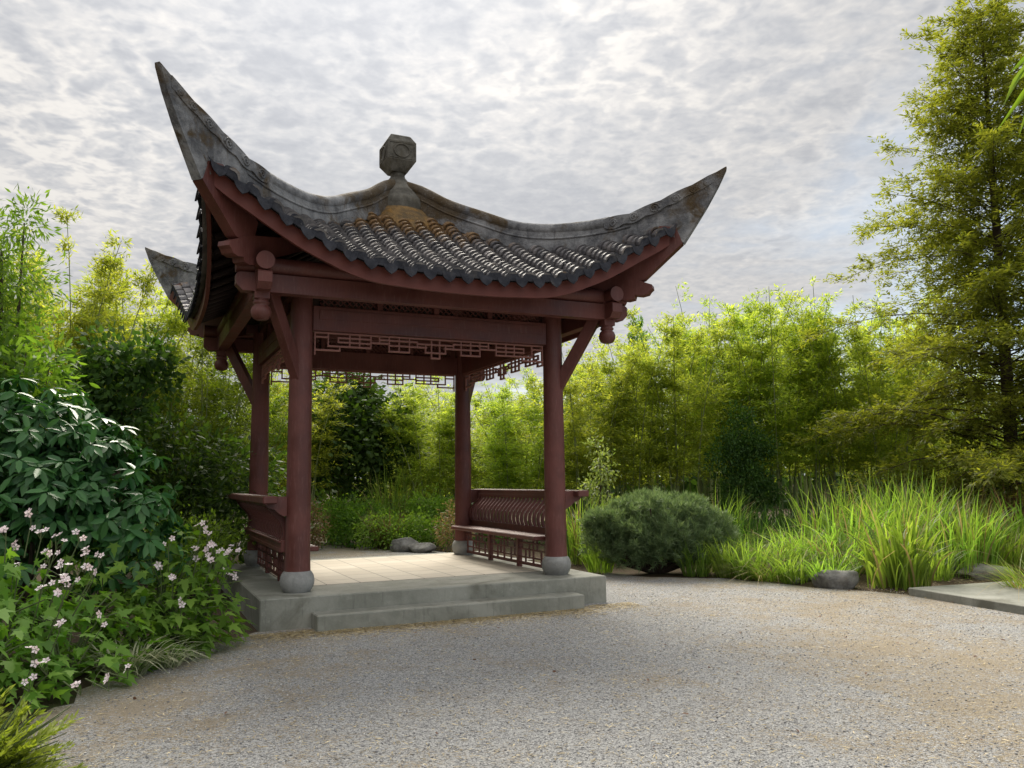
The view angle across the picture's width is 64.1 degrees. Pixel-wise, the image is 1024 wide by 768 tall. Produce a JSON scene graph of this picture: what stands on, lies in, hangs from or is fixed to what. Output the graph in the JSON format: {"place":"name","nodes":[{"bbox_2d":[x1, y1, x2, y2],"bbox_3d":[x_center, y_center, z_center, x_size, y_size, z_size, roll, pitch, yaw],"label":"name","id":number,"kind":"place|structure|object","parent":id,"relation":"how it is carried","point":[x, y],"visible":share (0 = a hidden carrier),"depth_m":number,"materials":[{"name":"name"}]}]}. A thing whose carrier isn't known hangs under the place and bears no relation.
{"place":"outdoors","nodes":[
{"label":"outdoors","id":0,"kind":"place"},
{"bbox_2d":[238,545,532,559],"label":"gravel path","id":1,"kind":"structure","parent":0,"point":[331,552],"depth_m":18.30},
{"bbox_2d":[310,499,332,547],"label":"seeding plant","id":2,"kind":"object","parent":1,"relation":"on","point":[315,530],"visible":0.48,"depth_m":19.13,"materials":[{"name":"brown plant"}]},
{"bbox_2d":[356,506,426,548],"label":"russet grass","id":3,"kind":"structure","parent":1,"relation":"on","point":[383,545],"depth_m":19.29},
{"bbox_2d":[408,543,436,552],"bbox_3d":[-2.003,3.674,18.293,0.676,0.256,0.395,-2,-7,14],"label":"rock","id":4,"kind":"object","parent":1,"relation":"on","point":[422,547],"visible":0.85,"depth_m":18.17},
{"bbox_2d":[425,499,475,552],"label":"seeding plant","id":5,"kind":"object","parent":1,"relation":"on","point":[449,518],"visible":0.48,"depth_m":18.09,"materials":[{"name":"brown plant"}]},
{"bbox_2d":[0,485,1023,726],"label":"ground","id":6,"kind":"structure","parent":0,"point":[51,702],"depth_m":12.09,"materials":[{"name":"soil"}]},
{"bbox_2d":[0,182,76,515],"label":"clump","id":7,"kind":"object","parent":6,"relation":"on","point":[12,278],"visible":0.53,"depth_m":9.73,"materials":[{"name":"green plant"}]},
{"bbox_2d":[0,305,99,556],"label":"clump","id":8,"kind":"object","parent":6,"relation":"on","point":[30,364],"visible":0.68,"depth_m":8.88,"materials":[{"name":"green plant"}]},
{"bbox_2d":[0,508,163,728],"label":"flowering shrub","id":9,"kind":"object","parent":6,"relation":"on","point":[53,658],"visible":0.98,"depth_m":6.27,"materials":[{"name":"green plant"}]},
{"bbox_2d":[3,204,173,588],"bbox_3d":[-7.167,0.286,13.079,2.765,5.828,2.464,-1,-7,3],"label":"bamboo clump","id":10,"kind":"object","parent":6,"relation":"on","point":[102,295],"visible":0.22,"depth_m":12.95,"materials":[{"name":"green plant"}]},
{"bbox_2d":[0,374,194,640],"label":"glossy shrub","id":11,"kind":"object","parent":6,"relation":"on","point":[54,480],"visible":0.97,"depth_m":7.63,"materials":[{"name":"green plant"}]},
{"bbox_2d":[6,252,199,572],"bbox_3d":[-7.350,0.440,15.086,3.283,5.990,3.560,-6,-8,37],"label":"bamboo clump","id":12,"kind":"object","parent":6,"relation":"on","point":[176,324],"visible":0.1,"depth_m":14.83,"materials":[{"name":"green plant"}]},
{"bbox_2d":[53,319,192,605],"bbox_3d":[-5.312,1.009,10.920,1.824,3.849,1.421,-1,-7,0],"label":"maple tree","id":13,"kind":"object","parent":6,"relation":"on","point":[126,367],"visible":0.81,"depth_m":10.96,"materials":[{"name":"green plant"}]},
{"bbox_2d":[21,520,257,678],"bbox_3d":[-3.444,1.962,7.710,1.552,1.320,2.130,-4,-7,24],"label":"flowering shrub","id":14,"kind":"object","parent":6,"relation":"on","point":[160,617],"visible":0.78,"depth_m":7.58,"materials":[{"name":"green plant"}]},
{"bbox_2d":[59,264,230,561],"bbox_3d":[-7.005,0.473,15.751,3.108,6.071,3.691,0,-7,-3],"label":"bamboo clump","id":15,"kind":"object","parent":6,"relation":"on","point":[127,320],"visible":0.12,"depth_m":15.52,"materials":[{"name":"green plant"}]},
{"bbox_2d":[128,502,256,598],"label":"fern bush","id":16,"kind":"object","parent":6,"relation":"on","point":[224,539],"visible":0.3,"depth_m":11.22,"materials":[{"name":"green plant"}]},
{"bbox_2d":[112,316,283,572],"bbox_3d":[-5.739,0.958,15.240,3.186,4.958,3.025,5,-9,-43],"label":"bamboo clump","id":17,"kind":"object","parent":6,"relation":"on","point":[225,387],"visible":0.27,"depth_m":14.95,"materials":[{"name":"green plant"}]},
{"bbox_2d":[112,391,328,578],"bbox_3d":[-5.475,1.630,13.099,4.522,3.126,3.180,-4,-7,24],"label":"hedge bush","id":18,"kind":"object","parent":6,"relation":"on","point":[203,488],"visible":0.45,"depth_m":12.92,"materials":[{"name":"green plant"}]},
{"bbox_2d":[170,341,321,556],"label":"bamboo clump","id":19,"kind":"object","parent":6,"relation":"on","point":[278,422],"visible":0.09,"depth_m":17.63,"materials":[{"name":"green plant"}]},
{"bbox_2d":[223,368,357,541],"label":"bamboo clump","id":20,"kind":"object","parent":6,"relation":"on","point":[322,439],"visible":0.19,"depth_m":21.02,"materials":[{"name":"green plant"}]},
{"bbox_2d":[237,371,431,534],"bbox_3d":[-5.074,1.686,22.798,5.700,5.243,4.526,-1,-7,0],"label":"maple tree","id":21,"kind":"object","parent":6,"relation":"on","point":[361,438],"visible":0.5,"depth_m":22.15,"materials":[{"name":"green plant"}]},
{"bbox_2d":[311,476,381,542],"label":"sedge clump","id":22,"kind":"object","parent":6,"relation":"on","point":[323,494],"visible":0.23,"depth_m":21.52,"materials":[{"name":"green plant"}]},
{"bbox_2d":[311,489,411,547],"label":"fern bush","id":23,"kind":"object","parent":6,"relation":"on","point":[347,515],"visible":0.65,"depth_m":20.06,"materials":[{"name":"green plant"}]},
{"bbox_2d":[351,456,430,523],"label":"grass clump","id":24,"kind":"object","parent":6,"relation":"on","point":[386,501],"visible":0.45,"depth_m":21.08,"materials":[{"name":"plant"}]},
{"bbox_2d":[347,374,443,524],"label":"bamboo clump","id":25,"kind":"object","parent":6,"relation":"on","point":[416,391],"visible":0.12,"depth_m":23.42,"materials":[{"name":"green plant"}]},
{"bbox_2d":[347,506,454,549],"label":"fern bush","id":26,"kind":"object","parent":6,"relation":"on","point":[410,527],"visible":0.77,"depth_m":19.14,"materials":[{"name":"green plant"}]},
{"bbox_2d":[390,537,418,551],"bbox_3d":[-2.452,3.694,18.610,0.665,0.427,0.488,-2,-7,11],"label":"rock","id":27,"kind":"object","parent":6,"relation":"on","point":[400,544],"visible":0.65,"depth_m":18.45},
{"bbox_2d":[373,400,451,518],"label":"bamboo clump","id":28,"kind":"object","parent":6,"relation":"on","point":[427,416],"visible":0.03,"depth_m":27.38,"materials":[{"name":"green plant"}]},
{"bbox_2d":[220,551,605,631],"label":"pavilion platform","id":29,"kind":"structure","parent":6,"relation":"on","point":[358,592],"depth_m":9.91,"materials":[{"name":"stone"}]},
{"bbox_2d":[228,493,318,580],"bbox_3d":[-3.275,2.040,11.025,0.698,1.102,3.740,2,-7,-25],"label":"bench","id":30,"kind":"object","parent":29,"relation":"on","point":[266,514],"visible":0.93,"depth_m":10.53,"materials":[{"name":"paint"}]},
{"bbox_2d":[145,61,726,592],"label":"pavilion","id":31,"kind":"structure","parent":29,"relation":"on","point":[397,273],"depth_m":10.63,"materials":[{"name":"paint"}]},
{"bbox_2d":[451,489,588,567],"bbox_3d":[-0.053,2.171,12.503,0.698,1.102,3.740,2,-7,-25],"label":"bench","id":32,"kind":"object","parent":29,"relation":"on","point":[508,527],"visible":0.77,"depth_m":12.49,"materials":[{"name":"paint"}]},
{"bbox_2d":[373,376,490,540],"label":"bamboo clump","id":33,"kind":"object","parent":6,"relation":"on","point":[441,431],"visible":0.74,"depth_m":22.01,"materials":[{"name":"green plant"}]},
{"bbox_2d":[400,483,473,545],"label":"perennial bush","id":34,"kind":"object","parent":6,"relation":"on","point":[429,501],"visible":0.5,"depth_m":20.62,"materials":[{"name":"green plant"}]},
{"bbox_2d":[11,511,904,576],"bbox_3d":[2.071,3.681,20.005,36.277,0.800,13.763,-1,-7,0],"label":"ground cover","id":35,"kind":"object","parent":6,"relation":"on","point":[337,539],"visible":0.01,"depth_m":19.87,"materials":[{"name":"green plant"}]},
{"bbox_2d":[414,378,534,537],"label":"bamboo clump","id":36,"kind":"object","parent":6,"relation":"on","point":[434,405],"visible":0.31,"depth_m":22.55,"materials":[{"name":"green plant"}]},
{"bbox_2d":[470,391,535,516],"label":"bamboo clump","id":37,"kind":"object","parent":6,"relation":"on","point":[504,441],"visible":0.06,"depth_m":27.54,"materials":[{"name":"green plant"}]},
{"bbox_2d":[12,488,1023,569],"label":"undergrowth","id":38,"kind":"object","parent":6,"relation":"on","point":[779,519],"visible":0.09,"depth_m":16.46,"materials":[{"name":"green plant"}]},
{"bbox_2d":[471,381,568,540],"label":"bamboo clump","id":39,"kind":"object","parent":6,"relation":"on","point":[510,478],"visible":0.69,"depth_m":21.27,"materials":[{"name":"green plant"}]},
{"bbox_2d":[20,573,1023,767],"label":"gravel yard","id":40,"kind":"structure","parent":6,"relation":"on","point":[96,695],"depth_m":6.14,"materials":[{"name":"gravel"}]},
{"bbox_2d":[0,684,89,767],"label":"clump","id":41,"kind":"object","parent":40,"relation":"on","point":[17,746],"visible":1,"depth_m":4.41,"materials":[{"name":"plant"}]},
{"bbox_2d":[35,631,222,695],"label":"striped grass","id":42,"kind":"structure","parent":40,"relation":"on","point":[139,670],"depth_m":6.84,"materials":[{"name":"plant"}]},
{"bbox_2d":[131,639,213,671],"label":"striped grass","id":43,"kind":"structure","parent":40,"relation":"on","point":[172,663],"depth_m":7.12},
{"bbox_2d":[57,590,1005,746],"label":"fallen leaves","id":44,"kind":"object","parent":40,"relation":"on","point":[632,646],"visible":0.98,"depth_m":6.83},
{"bbox_2d":[38,395,1023,513],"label":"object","id":45,"kind":"object","parent":6,"relation":"on","point":[693,480],"visible":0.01,"depth_m":41.00,"materials":[{"name":"green plant"}]},
{"bbox_2d":[502,362,588,514],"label":"bamboo clump","id":46,"kind":"object","parent":6,"relation":"on","point":[529,418],"visible":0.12,"depth_m":23.64,"materials":[{"name":"green plant"}]},
{"bbox_2d":[524,341,646,529],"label":"bamboo clump","id":47,"kind":"object","parent":6,"relation":"on","point":[575,452],"visible":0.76,"depth_m":20.55,"materials":[{"name":"green plant"}]},
{"bbox_2d":[566,485,615,564],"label":"grass clump","id":48,"kind":"object","parent":6,"relation":"on","point":[573,550],"visible":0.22,"depth_m":15.30,"materials":[{"name":"plant"}]},
{"bbox_2d":[575,534,613,573],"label":"grass tuft","id":49,"kind":"object","parent":6,"relation":"on","point":[593,563],"visible":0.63,"depth_m":13.84,"materials":[{"name":"plant"}]},
{"bbox_2d":[571,428,621,549],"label":"speckled shrub","id":50,"kind":"object","parent":6,"relation":"on","point":[599,469],"visible":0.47,"depth_m":16.88,"materials":[{"name":"green plant"}]},
{"bbox_2d":[566,346,652,510],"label":"bamboo clump","id":51,"kind":"object","parent":6,"relation":"on","point":[599,416],"visible":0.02,"depth_m":27.68,"materials":[{"name":"green plant"}]},
{"bbox_2d":[627,317,640,361],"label":"poplar tree","id":52,"kind":"object","parent":6,"relation":"on","point":[629,335],"visible":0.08,"depth_m":66.74,"materials":[{"name":"green plant"}]},
{"bbox_2d":[573,311,701,502],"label":"bamboo clump","id":53,"kind":"object","parent":6,"relation":"on","point":[636,416],"visible":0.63,"depth_m":21.15,"materials":[{"name":"green plant"}]},
{"bbox_2d":[632,315,643,346],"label":"poplar tree","id":54,"kind":"object","parent":6,"relation":"on","point":[641,324],"visible":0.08,"depth_m":68.84,"materials":[{"name":"green plant"}]},
{"bbox_2d":[604,329,690,493],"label":"bamboo clump","id":55,"kind":"object","parent":6,"relation":"on","point":[618,353],"visible":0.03,"depth_m":28.45,"materials":[{"name":"green plant"}]},
{"bbox_2d":[574,485,743,573],"bbox_3d":[2.489,2.462,13.803,2.856,1.538,1.918,-1,-7,0],"label":"mugo pine","id":56,"kind":"object","parent":6,"relation":"on","point":[650,530],"visible":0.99,"depth_m":13.49,"materials":[{"name":"green plant"}]},
{"bbox_2d":[618,306,737,498],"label":"bamboo clump","id":57,"kind":"object","parent":6,"relation":"on","point":[679,411],"visible":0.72,"depth_m":21.01,"materials":[{"name":"green plant"}]},
{"bbox_2d":[670,537,722,576],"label":"grass tuft","id":58,"kind":"object","parent":6,"relation":"on","point":[689,571],"visible":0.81,"depth_m":13.19,"materials":[{"name":"plant"}]},
{"bbox_2d":[645,280,767,508],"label":"bamboo clump","id":59,"kind":"object","parent":6,"relation":"on","point":[706,488],"visible":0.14,"depth_m":23.45,"materials":[{"name":"green plant"}]},
{"bbox_2d":[667,545,753,575],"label":"sedge clump","id":60,"kind":"object","parent":6,"relation":"on","point":[712,569],"visible":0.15,"depth_m":13.65,"materials":[{"name":"green plant"}]},
{"bbox_2d":[656,313,783,505],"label":"bamboo clump","id":61,"kind":"object","parent":6,"relation":"on","point":[711,482],"visible":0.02,"depth_m":28.89,"materials":[{"name":"green plant"}]},
{"bbox_2d":[700,535,752,577],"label":"grass tuft","id":62,"kind":"object","parent":6,"relation":"on","point":[720,570],"visible":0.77,"depth_m":12.99,"materials":[{"name":"plant"}]},
{"bbox_2d":[697,483,769,554],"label":"grass clump","id":63,"kind":"object","parent":6,"relation":"on","point":[737,505],"visible":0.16,"depth_m":16.64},
{"bbox_2d":[697,396,792,526],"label":"broadleaf bush","id":64,"kind":"object","parent":6,"relation":"on","point":[735,451],"visible":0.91,"depth_m":19.86,"materials":[{"name":"green plant"}]},
{"bbox_2d":[716,530,785,579],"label":"grass tuft","id":65,"kind":"object","parent":6,"relation":"on","point":[757,552],"visible":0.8,"depth_m":12.74,"materials":[{"name":"plant"}]},
{"bbox_2d":[683,287,819,525],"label":"bamboo clump","id":66,"kind":"object","parent":6,"relation":"on","point":[746,349],"visible":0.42,"depth_m":21.61,"materials":[{"name":"green plant"}]},
{"bbox_2d":[698,550,811,595],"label":"sedge clump","id":67,"kind":"object","parent":6,"relation":"on","point":[768,574],"visible":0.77,"depth_m":12.45,"materials":[{"name":"green plant"}]},
{"bbox_2d":[667,531,853,578],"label":"sedge clump","id":68,"kind":"object","parent":6,"relation":"on","point":[782,557],"visible":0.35,"depth_m":13.01,"materials":[{"name":"green plant"}]},
{"bbox_2d":[732,520,792,556],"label":"sedge clump","id":69,"kind":"object","parent":6,"relation":"on","point":[751,540],"visible":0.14,"depth_m":16.07,"materials":[{"name":"green plant"}]},
{"bbox_2d":[710,288,858,533],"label":"bamboo clump","id":70,"kind":"object","parent":6,"relation":"on","point":[745,322],"visible":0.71,"depth_m":21.16,"materials":[{"name":"green plant"}]},
{"bbox_2d":[762,545,824,583],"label":"grass tuft","id":71,"kind":"object","parent":6,"relation":"on","point":[784,578],"visible":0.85,"depth_m":12.19,"materials":[{"name":"plant"}]},
{"bbox_2d":[740,527,856,566],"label":"sedge clump","id":72,"kind":"object","parent":6,"relation":"on","point":[802,547],"visible":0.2,"depth_m":13.21,"materials":[{"name":"green plant"}]},
{"bbox_2d":[754,306,849,517],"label":"bamboo clump","id":73,"kind":"object","parent":6,"relation":"on","point":[806,489],"visible":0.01,"depth_m":28.86,"materials":[{"name":"green plant"}]},
{"bbox_2d":[750,513,856,570],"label":"grass clump","id":74,"kind":"object","parent":6,"relation":"on","point":[799,542],"visible":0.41,"depth_m":13.38,"materials":[{"name":"plant"}]},
{"bbox_2d":[707,515,908,577],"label":"sedge clump","id":75,"kind":"object","parent":6,"relation":"on","point":[857,563],"visible":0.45,"depth_m":12.80,"materials":[{"name":"green plant"}]},
{"bbox_2d":[782,548,863,580],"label":"grass tuft","id":76,"kind":"object","parent":6,"relation":"on","point":[818,568],"visible":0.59,"depth_m":11.91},
{"bbox_2d":[778,475,872,545],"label":"grass clump","id":77,"kind":"object","parent":6,"relation":"on","point":[816,525],"visible":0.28,"depth_m":15.11,"materials":[{"name":"plant"}]},
{"bbox_2d":[757,276,907,522],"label":"bamboo clump","id":78,"kind":"object","parent":6,"relation":"on","point":[878,320],"visible":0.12,"depth_m":22.09,"materials":[{"name":"green plant"}]},
{"bbox_2d":[812,570,858,589],"bbox_3d":[4.653,2.839,11.741,0.593,0.349,0.473,0,-7,-9],"label":"rock","id":79,"kind":"object","parent":6,"relation":"on","point":[844,580],"visible":0.84,"depth_m":11.59,"materials":[{"name":"stone"}]},
{"bbox_2d":[783,489,911,573],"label":"iris clump","id":80,"kind":"object","parent":6,"relation":"on","point":[851,521],"visible":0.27,"depth_m":13.39,"materials":[{"name":"green plant"}]},
{"bbox_2d":[770,290,954,515],"bbox_3d":[9.221,0.658,20.985,4.072,6.508,3.755,1,-7,-16],"label":"bamboo clump","id":81,"kind":"object","parent":6,"relation":"on","point":[866,385],"visible":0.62,"depth_m":20.67,"materials":[{"name":"green plant"}]},
{"bbox_2d":[810,467,914,544],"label":"grass clump","id":82,"kind":"object","parent":6,"relation":"on","point":[845,502],"visible":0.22,"depth_m":15.09,"materials":[{"name":"plant"}]},
{"bbox_2d":[816,485,933,541],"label":"iris clump","id":83,"kind":"object","parent":6,"relation":"on","point":[864,515],"visible":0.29,"depth_m":13.68,"materials":[{"name":"green plant"}]},
{"bbox_2d":[833,307,927,509],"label":"bamboo clump","id":84,"kind":"object","parent":6,"relation":"on","point":[875,378],"visible":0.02,"depth_m":27.90,"materials":[{"name":"green plant"}]},
{"bbox_2d":[834,466,949,532],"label":"grass clump","id":85,"kind":"object","parent":6,"relation":"on","point":[901,500],"visible":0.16,"depth_m":15.14,"materials":[{"name":"plant"}]},
{"bbox_2d":[842,309,961,506],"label":"bamboo clump","id":86,"kind":"object","parent":6,"relation":"on","point":[938,441],"visible":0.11,"depth_m":22.01,"materials":[{"name":"green plant"}]},
{"bbox_2d":[781,0,1023,517],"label":"redwood tree","id":87,"kind":"object","parent":6,"relation":"on","point":[984,297],"visible":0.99,"depth_m":17.35,"materials":[{"name":"green plant"}]},
{"bbox_2d":[829,508,980,590],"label":"iris clump","id":88,"kind":"object","parent":6,"relation":"on","point":[875,566],"visible":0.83,"depth_m":11.49,"materials":[{"name":"green plant"}]},
{"bbox_2d":[831,492,991,588],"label":"iris clump","id":89,"kind":"object","parent":6,"relation":"on","point":[898,537],"visible":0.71,"depth_m":11.57,"materials":[{"name":"green plant"}]},
{"bbox_2d":[855,473,971,553],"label":"grass clump","id":90,"kind":"object","parent":6,"relation":"on","point":[905,515],"visible":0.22,"depth_m":13.85,"materials":[{"name":"plant"}]},
{"bbox_2d":[888,469,975,531],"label":"grass clump","id":91,"kind":"object","parent":6,"relation":"on","point":[928,500],"visible":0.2,"depth_m":14.96,"materials":[{"name":"green plant"}]},
{"bbox_2d":[892,478,1005,551],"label":"iris clump","id":92,"kind":"object","parent":6,"relation":"on","point":[966,510],"visible":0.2,"depth_m":13.93,"materials":[{"name":"green plant"}]},
{"bbox_2d":[928,539,975,580],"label":"grass tuft","id":93,"kind":"object","parent":6,"relation":"on","point":[941,568],"visible":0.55,"depth_m":12.31,"materials":[{"name":"plant"}]},
{"bbox_2d":[907,492,1020,568],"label":"iris clump","id":94,"kind":"object","parent":6,"relation":"on","point":[983,532],"visible":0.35,"depth_m":12.90,"materials":[{"name":"green plant"}]},
{"bbox_2d":[907,335,1022,506],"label":"bamboo clump","id":95,"kind":"object","parent":6,"relation":"on","point":[946,473],"visible":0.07,"depth_m":26.89,"materials":[{"name":"green plant"}]},
{"bbox_2d":[908,581,1023,614],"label":"concrete slab","id":96,"kind":"structure","parent":6,"relation":"on","point":[1007,598],"depth_m":10.28,"materials":[{"name":"concrete"}]},
{"bbox_2d":[926,549,1023,592],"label":"sedge clump","id":97,"kind":"object","parent":96,"relation":"on","point":[1018,581],"visible":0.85,"depth_m":10.89,"materials":[{"name":"green plant"}]},
{"bbox_2d":[917,471,1016,530],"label":"grass clump","id":98,"kind":"object","parent":6,"relation":"on","point":[980,506],"visible":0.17,"depth_m":14.99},
{"bbox_2d":[913,492,1022,578],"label":"grass clump","id":99,"kind":"object","parent":6,"relation":"on","point":[985,550],"visible":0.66,"depth_m":12.64,"materials":[{"name":"plant"}]},
{"bbox_2d":[947,502,1023,574],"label":"grass clump","id":100,"kind":"object","parent":6,"relation":"on","point":[1014,553],"visible":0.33,"depth_m":13.05,"materials":[{"name":"plant"}]},
{"bbox_2d":[959,563,1013,580],"bbox_3d":[7.274,2.909,12.543,0.764,0.311,0.407,-3,-7,17],"label":"rock","id":101,"kind":"object","parent":6,"relation":"on","point":[978,570],"visible":0.58,"depth_m":12.42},
{"bbox_2d":[961,477,1023,558],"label":"russet grass","id":102,"kind":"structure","parent":6,"relation":"on","point":[1009,512],"depth_m":14.60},
{"bbox_2d":[976,481,1023,547],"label":"iris clump","id":103,"kind":"object","parent":6,"relation":"on","point":[1020,510],"visible":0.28,"depth_m":13.94,"materials":[{"name":"green plant"}]},
{"bbox_2d":[994,533,1021,565],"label":"grass tuft","id":104,"kind":"object","parent":6,"relation":"on","point":[1006,553],"visible":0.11,"depth_m":13.16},
{"bbox_2d":[998,57,1023,134],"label":"leaning bamboo","id":105,"kind":"object","parent":6,"relation":"on","point":[1018,77],"visible":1,"depth_m":3.26,"materials":[{"name":"green plant"}]},
{"bbox_2d":[0,0,1023,479],"label":"sky","id":106,"kind":"structure","parent":0,"point":[526,111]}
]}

